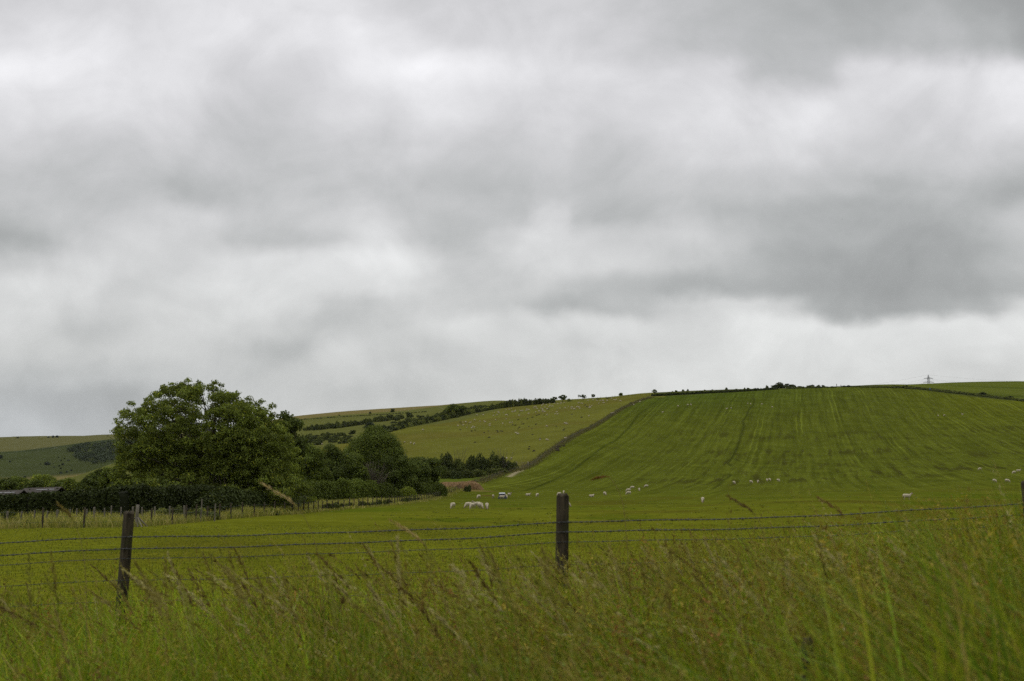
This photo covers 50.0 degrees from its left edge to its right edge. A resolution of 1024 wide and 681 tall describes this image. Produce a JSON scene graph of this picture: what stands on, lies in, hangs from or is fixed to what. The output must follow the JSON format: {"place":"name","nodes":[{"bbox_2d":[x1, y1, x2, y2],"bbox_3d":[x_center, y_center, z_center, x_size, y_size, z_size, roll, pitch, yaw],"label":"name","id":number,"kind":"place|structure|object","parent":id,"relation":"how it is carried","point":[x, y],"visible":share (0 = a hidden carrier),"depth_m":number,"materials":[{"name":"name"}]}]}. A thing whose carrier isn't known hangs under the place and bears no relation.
{"place":"outdoors","nodes":[
{"label":"outdoors","id":0,"kind":"place"},
{"bbox_2d":[0,490,26,494],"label":"shed","id":1,"kind":"structure","parent":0,"point":[15,491],"depth_m":102.66,"materials":[{"name":"grey metal"}]},
{"bbox_2d":[23,487,65,492],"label":"shed","id":2,"kind":"structure","parent":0,"point":[51,489],"depth_m":106.56,"materials":[{"name":"grey metal"}]},
{"bbox_2d":[0,381,1023,643],"bbox_3d":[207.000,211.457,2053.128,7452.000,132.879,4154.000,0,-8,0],"label":"ground","id":3,"kind":"structure","parent":0,"point":[688,453],"depth_m":322.84,"materials":[{"name":"green plant"}]},
{"bbox_2d":[0,509,16,520],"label":"hawthorn bush","id":4,"kind":"object","parent":3,"relation":"on","point":[9,515],"visible":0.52,"depth_m":78.03,"materials":[{"name":"green plant"}]},
{"bbox_2d":[0,476,18,490],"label":"belt tree","id":5,"kind":"object","parent":3,"relation":"on","point":[10,483],"visible":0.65,"depth_m":207.62,"materials":[{"name":"green plant"}]},
{"bbox_2d":[12,476,31,489],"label":"belt tree","id":6,"kind":"object","parent":3,"relation":"on","point":[22,481],"visible":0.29,"depth_m":222.04,"materials":[{"name":"green plant"}]},
{"bbox_2d":[22,479,45,488],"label":"belt tree","id":7,"kind":"object","parent":3,"relation":"on","point":[36,483],"visible":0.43,"depth_m":212.04,"materials":[{"name":"green plant"}]},
{"bbox_2d":[30,474,56,486],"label":"belt tree","id":8,"kind":"object","parent":3,"relation":"on","point":[48,479],"visible":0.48,"depth_m":236.46,"materials":[{"name":"green plant"}]},
{"bbox_2d":[51,480,64,486],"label":"belt tree","id":9,"kind":"object","parent":3,"relation":"on","point":[57,483],"visible":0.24,"depth_m":202.25,"materials":[{"name":"green plant"}]},
{"bbox_2d":[60,477,77,493],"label":"belt tree","id":10,"kind":"object","parent":3,"relation":"on","point":[68,483],"visible":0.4,"depth_m":187.67,"materials":[{"name":"green plant"}]},
{"bbox_2d":[55,502,86,668],"bbox_3d":[-2.039,1.381,5.059,0.211,1.282,0.029,0,-8,0],"label":"grass stalk","id":11,"kind":"object","parent":3,"relation":"on","point":[67,512],"depth_m":5.11,"materials":[{"name":"green plant"}]},
{"bbox_2d":[75,477,100,490],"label":"belt tree","id":12,"kind":"object","parent":3,"relation":"on","point":[86,483],"visible":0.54,"depth_m":182.63,"materials":[{"name":"green plant"}]},
{"bbox_2d":[86,467,108,487],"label":"belt tree","id":13,"kind":"object","parent":3,"relation":"on","point":[95,474],"visible":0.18,"depth_m":192.84,"materials":[{"name":"green plant"}]},
{"bbox_2d":[66,439,134,463],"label":"woodland","id":14,"kind":"object","parent":3,"relation":"on","point":[103,455],"visible":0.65,"depth_m":1857.50,"materials":[{"name":"green plant"}]},
{"bbox_2d":[97,466,112,487],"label":"belt tree","id":15,"kind":"object","parent":3,"relation":"on","point":[104,480],"visible":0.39,"depth_m":187.66,"materials":[{"name":"green plant"}]},
{"bbox_2d":[0,478,221,517],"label":"clipped hedge","id":16,"kind":"object","parent":3,"relation":"on","point":[143,495],"visible":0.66,"depth_m":86.14,"materials":[{"name":"green plant"}]},
{"bbox_2d":[6,499,215,521],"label":"stake fence","id":17,"kind":"object","parent":3,"relation":"on","point":[7,512],"visible":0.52,"depth_m":79.92,"materials":[{"name":"wood"}]},
{"bbox_2d":[108,464,127,490],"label":"belt tree","id":18,"kind":"object","parent":3,"relation":"on","point":[116,480],"visible":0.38,"depth_m":177.77,"materials":[{"name":"green plant"}]},
{"bbox_2d":[123,476,159,486],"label":"belt tree","id":19,"kind":"object","parent":3,"relation":"on","point":[151,483],"visible":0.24,"depth_m":167.61,"materials":[{"name":"green plant"}]},
{"bbox_2d":[144,510,167,515],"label":"bramble","id":20,"kind":"object","parent":3,"relation":"on","point":[160,511],"visible":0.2,"depth_m":86.22,"materials":[{"name":"green plant"}]},
{"bbox_2d":[155,473,169,487],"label":"belt tree","id":21,"kind":"object","parent":3,"relation":"on","point":[162,481],"visible":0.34,"depth_m":172.35,"materials":[{"name":"green plant"}]},
{"bbox_2d":[159,508,175,516],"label":"bramble","id":22,"kind":"object","parent":3,"relation":"on","point":[164,512],"visible":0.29,"depth_m":86.21,"materials":[{"name":"green plant"}]},
{"bbox_2d":[169,475,194,485],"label":"belt tree","id":23,"kind":"object","parent":3,"relation":"on","point":[176,483],"visible":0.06,"depth_m":162.26,"materials":[{"name":"green plant"}]},
{"bbox_2d":[198,511,220,519],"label":"bramble","id":24,"kind":"object","parent":3,"relation":"on","point":[211,514],"visible":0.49,"depth_m":86.70,"materials":[{"name":"green plant"}]},
{"bbox_2d":[109,378,316,508],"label":"ash tree","id":25,"kind":"object","parent":3,"relation":"on","point":[248,456],"visible":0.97,"depth_m":107.58,"materials":[{"name":"green plant"}]},
{"bbox_2d":[189,484,302,511],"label":"rounded hedge","id":26,"kind":"object","parent":3,"relation":"on","point":[223,496],"visible":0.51,"depth_m":98.88,"materials":[{"name":"green plant"}]},
{"bbox_2d":[267,410,308,480],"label":"ash tree","id":27,"kind":"object","parent":3,"relation":"on","point":[293,428],"visible":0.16,"depth_m":126.96,"materials":[{"name":"green plant"}]},
{"bbox_2d":[259,482,325,673],"bbox_3d":[-1.020,1.312,5.068,0.366,1.343,0.030,0,-8,0],"label":"grass stalk","id":28,"kind":"object","parent":3,"relation":"on","point":[288,498],"depth_m":5.14,"materials":[{"name":"green plant"}]},
{"bbox_2d":[296,443,333,483],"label":"tree","id":29,"kind":"object","parent":3,"relation":"on","point":[315,455],"visible":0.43,"depth_m":179.65,"materials":[{"name":"green plant"}]},
{"bbox_2d":[291,476,344,500],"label":"clipped hedge","id":30,"kind":"object","parent":3,"relation":"on","point":[326,490],"visible":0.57,"depth_m":164.86,"materials":[{"name":"green plant"}]},
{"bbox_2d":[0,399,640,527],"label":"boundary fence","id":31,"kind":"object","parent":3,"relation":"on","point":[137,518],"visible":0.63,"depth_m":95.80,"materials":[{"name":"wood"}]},
{"bbox_2d":[318,424,326,429],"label":"hawthorn bush","id":32,"kind":"object","parent":3,"relation":"on","point":[321,427],"visible":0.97,"depth_m":842.21,"materials":[{"name":"green plant"}]},
{"bbox_2d":[0,396,654,528],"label":"rough grass","id":33,"kind":"structure","parent":3,"relation":"on","point":[115,520],"depth_m":90.05,"materials":[{"name":"green plant"}]},
{"bbox_2d":[323,503,332,509],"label":"bramble","id":34,"kind":"object","parent":3,"relation":"on","point":[329,506],"visible":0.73,"depth_m":126.26,"materials":[{"name":"green plant"}]},
{"bbox_2d":[311,442,351,481],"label":"tree","id":35,"kind":"object","parent":3,"relation":"on","point":[335,459],"visible":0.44,"depth_m":187.56,"materials":[{"name":"green plant"}]},
{"bbox_2d":[333,502,339,508],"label":"bramble","id":36,"kind":"object","parent":3,"relation":"on","point":[335,504],"visible":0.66,"depth_m":129.97,"materials":[{"name":"green plant"}]},
{"bbox_2d":[336,423,344,427],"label":"hawthorn bush","id":37,"kind":"object","parent":3,"relation":"on","point":[340,425],"visible":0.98,"depth_m":831.42,"materials":[{"name":"green plant"}]},
{"bbox_2d":[349,421,355,426],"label":"hawthorn bush","id":38,"kind":"object","parent":3,"relation":"on","point":[353,423],"visible":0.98,"depth_m":838.43,"materials":[{"name":"green plant"}]},
{"bbox_2d":[341,452,370,480],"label":"tree","id":39,"kind":"object","parent":3,"relation":"on","point":[355,467],"visible":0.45,"depth_m":188.53,"materials":[{"name":"green plant"}]},
{"bbox_2d":[336,477,380,499],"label":"clipped hedge","id":40,"kind":"object","parent":3,"relation":"on","point":[357,488],"visible":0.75,"depth_m":179.21,"materials":[{"name":"green plant"}]},
{"bbox_2d":[362,422,374,428],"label":"hawthorn bush","id":41,"kind":"object","parent":3,"relation":"on","point":[368,423],"visible":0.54,"depth_m":723.17,"materials":[{"name":"green plant"}]},
{"bbox_2d":[343,424,407,484],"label":"tree","id":42,"kind":"object","parent":3,"relation":"on","point":[377,442],"visible":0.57,"depth_m":213.65,"materials":[{"name":"green plant"}]},
{"bbox_2d":[363,455,394,483],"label":"bare tree","id":43,"kind":"object","parent":3,"relation":"on","point":[376,477],"visible":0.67,"depth_m":203.38,"materials":[{"name":"plant"}]},
{"bbox_2d":[376,481,403,498],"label":"clipped hedge","id":44,"kind":"object","parent":3,"relation":"on","point":[388,490],"visible":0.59,"depth_m":194.21,"materials":[{"name":"green plant"}]},
{"bbox_2d":[379,454,421,489],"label":"tree","id":45,"kind":"object","parent":3,"relation":"on","point":[404,470],"visible":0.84,"depth_m":211.56,"materials":[{"name":"green plant"}]},
{"bbox_2d":[399,485,416,496],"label":"clipped bush","id":46,"kind":"object","parent":3,"relation":"on","point":[407,491],"visible":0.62,"depth_m":203.18,"materials":[{"name":"green plant"}]},
{"bbox_2d":[406,412,413,417],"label":"hawthorn bush","id":47,"kind":"object","parent":3,"relation":"on","point":[408,414],"visible":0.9,"depth_m":898.25,"materials":[{"name":"green plant"}]},
{"bbox_2d":[388,518,448,679],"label":"grass stalk","id":48,"kind":"object","parent":3,"relation":"on","point":[408,530],"depth_m":4.53,"materials":[{"name":"green plant"}]},
{"bbox_2d":[408,457,432,482],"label":"tree","id":49,"kind":"object","parent":3,"relation":"on","point":[424,473],"visible":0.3,"depth_m":230.60,"materials":[{"name":"green plant"}]},
{"bbox_2d":[412,480,447,496],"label":"dark hedge","id":50,"kind":"object","parent":3,"relation":"on","point":[429,487],"visible":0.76,"depth_m":217.14,"materials":[{"name":"green plant"}]},
{"bbox_2d":[426,457,447,481],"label":"tree","id":51,"kind":"object","parent":3,"relation":"on","point":[436,470],"visible":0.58,"depth_m":237.20,"materials":[{"name":"green plant"}]},
{"bbox_2d":[438,453,443,465],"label":"hawthorn bush","id":52,"kind":"object","parent":3,"relation":"on","point":[442,460],"visible":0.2,"depth_m":314.71,"materials":[{"name":"green plant"}]},
{"bbox_2d":[440,471,450,478],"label":"hawthorn bush","id":53,"kind":"object","parent":3,"relation":"on","point":[446,475],"visible":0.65,"depth_m":303.24,"materials":[{"name":"green plant"}]},
{"bbox_2d":[444,452,456,471],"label":"hawthorn bush","id":54,"kind":"object","parent":3,"relation":"on","point":[449,465],"visible":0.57,"depth_m":309.84,"materials":[{"name":"green plant"}]},
{"bbox_2d":[445,403,464,412],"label":"tree","id":55,"kind":"object","parent":3,"relation":"on","point":[451,407],"visible":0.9,"depth_m":688.18,"materials":[{"name":"green plant"}]},
{"bbox_2d":[450,469,463,478],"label":"hawthorn bush","id":56,"kind":"object","parent":3,"relation":"on","point":[455,474],"visible":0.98,"depth_m":301.66,"materials":[{"name":"green plant"}]},
{"bbox_2d":[449,446,467,470],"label":"twiggy shrub","id":57,"kind":"object","parent":3,"relation":"on","point":[458,456],"visible":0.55,"depth_m":313.50,"materials":[{"name":"green plant"}]},
{"bbox_2d":[454,458,465,472],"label":"hawthorn bush","id":58,"kind":"object","parent":3,"relation":"on","point":[460,466],"visible":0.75,"depth_m":310.79,"materials":[{"name":"green plant"}]},
{"bbox_2d":[441,481,483,489],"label":"muck heap","id":59,"kind":"object","parent":3,"relation":"on","point":[474,485],"visible":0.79,"depth_m":255.31,"materials":[{"name":"soil"}]},
{"bbox_2d":[463,485,470,491],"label":"hawthorn bush","id":60,"kind":"object","parent":3,"relation":"on","point":[467,489],"visible":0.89,"depth_m":243.29,"materials":[{"name":"green plant"}]},
{"bbox_2d":[462,469,475,477],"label":"hawthorn bush","id":61,"kind":"object","parent":3,"relation":"on","point":[466,473],"visible":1,"depth_m":303.80,"materials":[{"name":"green plant"}]},
{"bbox_2d":[465,455,478,470],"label":"hawthorn bush","id":62,"kind":"object","parent":3,"relation":"on","point":[471,464],"visible":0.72,"depth_m":314.98,"materials":[{"name":"green plant"}]},
{"bbox_2d":[473,469,486,476],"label":"hawthorn bush","id":63,"kind":"object","parent":3,"relation":"on","point":[480,473],"visible":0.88,"depth_m":306.73,"materials":[{"name":"green plant"}]},
{"bbox_2d":[476,452,491,471],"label":"hawthorn bush","id":64,"kind":"object","parent":3,"relation":"on","point":[483,463],"visible":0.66,"depth_m":319.00,"materials":[{"name":"green plant"}]},
{"bbox_2d":[486,468,498,474],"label":"hawthorn bush","id":65,"kind":"object","parent":3,"relation":"on","point":[490,470],"visible":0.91,"depth_m":312.57,"materials":[{"name":"green plant"}]},
{"bbox_2d":[489,450,500,468],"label":"hawthorn bush","id":66,"kind":"object","parent":3,"relation":"on","point":[494,463],"visible":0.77,"depth_m":321.35,"materials":[{"name":"green plant"}]},
{"bbox_2d":[498,493,506,498],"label":"sheep feeder","id":67,"kind":"object","parent":3,"relation":"on","point":[505,497],"visible":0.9,"depth_m":210.76,"materials":[{"name":"paint"}]},
{"bbox_2d":[491,449,513,467],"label":"twiggy shrub","id":68,"kind":"object","parent":3,"relation":"on","point":[506,464],"visible":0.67,"depth_m":323.96,"materials":[{"name":"green plant"}]},
{"bbox_2d":[498,468,507,472],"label":"hawthorn bush","id":69,"kind":"object","parent":3,"relation":"on","point":[503,470],"visible":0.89,"depth_m":318.37,"materials":[{"name":"green plant"}]},
{"bbox_2d":[499,456,510,469],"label":"hawthorn bush","id":70,"kind":"object","parent":3,"relation":"on","point":[505,462],"visible":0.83,"depth_m":324.45,"materials":[{"name":"green plant"}]},
{"bbox_2d":[508,461,514,468],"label":"hawthorn bush","id":71,"kind":"object","parent":3,"relation":"on","point":[512,464],"visible":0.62,"depth_m":330.45,"materials":[{"name":"green plant"}]},
{"bbox_2d":[0,481,1023,630],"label":"post and wire fence","id":72,"kind":"object","parent":3,"relation":"on","point":[562,522],"visible":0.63,"depth_m":7.41,"materials":[{"name":"wood"},{"name":"galvanised steel wire"}]},
{"bbox_2d":[9,532,1018,680],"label":"dock plants","id":73,"kind":"object","parent":3,"relation":"on","point":[616,626],"visible":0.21,"depth_m":4.12,"materials":[{"name":"green plant"}]},
{"bbox_2d":[522,399,527,405],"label":"hedge thorn","id":74,"kind":"object","parent":3,"relation":"on","point":[525,401],"visible":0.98,"depth_m":720.81,"materials":[{"name":"green plant"}]},
{"bbox_2d":[558,394,566,401],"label":"wind bent tree","id":75,"kind":"object","parent":3,"relation":"on","point":[564,397],"visible":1,"depth_m":734.69,"materials":[{"name":"green plant"}]},
{"bbox_2d":[591,475,631,613],"bbox_3d":[0.469,1.281,5.075,0.222,1.305,0.018,0,-8,0],"label":"grass stalk","id":76,"kind":"object","parent":3,"relation":"on","point":[599,477],"depth_m":5.14,"materials":[{"name":"green plant"}]},
{"bbox_2d":[726,495,769,596],"bbox_3d":[1.073,1.283,4.872,0.230,1.203,0.026,0,-8,0],"label":"grass stalk","id":77,"kind":"object","parent":3,"relation":"on","point":[739,503],"depth_m":4.94,"materials":[{"name":"green plant"}]},
{"bbox_2d":[774,382,788,387],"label":"hawthorn bush","id":78,"kind":"object","parent":3,"relation":"on","point":[780,385],"visible":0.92,"depth_m":712.94,"materials":[{"name":"green plant"}]},
{"bbox_2d":[801,637,813,680],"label":"wooden stake","id":79,"kind":"object","parent":3,"relation":"on","point":[807,661],"visible":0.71,"depth_m":3.39,"materials":[{"name":"wood"}]},
{"bbox_2d":[816,495,863,619],"bbox_3d":[1.422,1.254,4.677,0.222,1.184,0.030,0,-8,0],"label":"grass stalk","id":80,"kind":"object","parent":3,"relation":"on","point":[830,505],"depth_m":4.74,"materials":[{"name":"green plant"}]},
{"bbox_2d":[902,493,912,499],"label":"sheep","id":81,"kind":"object","parent":3,"relation":"on","point":[906,495],"visible":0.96,"depth_m":136.44},
{"bbox_2d":[880,375,999,383],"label":"electricity pylon","id":82,"kind":"object","parent":3,"relation":"on","point":[929,378],"visible":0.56,"depth_m":1546.20,"materials":[{"name":"grey metal"}]},
{"bbox_2d":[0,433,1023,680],"bbox_3d":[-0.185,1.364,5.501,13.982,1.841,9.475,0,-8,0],"label":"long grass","id":83,"kind":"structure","parent":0,"point":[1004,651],"depth_m":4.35,"materials":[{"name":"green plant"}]},
{"bbox_2d":[0,459,1023,680],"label":"seeding grass","id":84,"kind":"structure","parent":0,"point":[155,596],"depth_m":4.32,"materials":[{"name":"green plant"}]},
{"bbox_2d":[0,0,1023,436],"label":"sky","id":85,"kind":"structure","parent":0,"point":[302,207],"materials":[{"name":"grey"}]}
]}

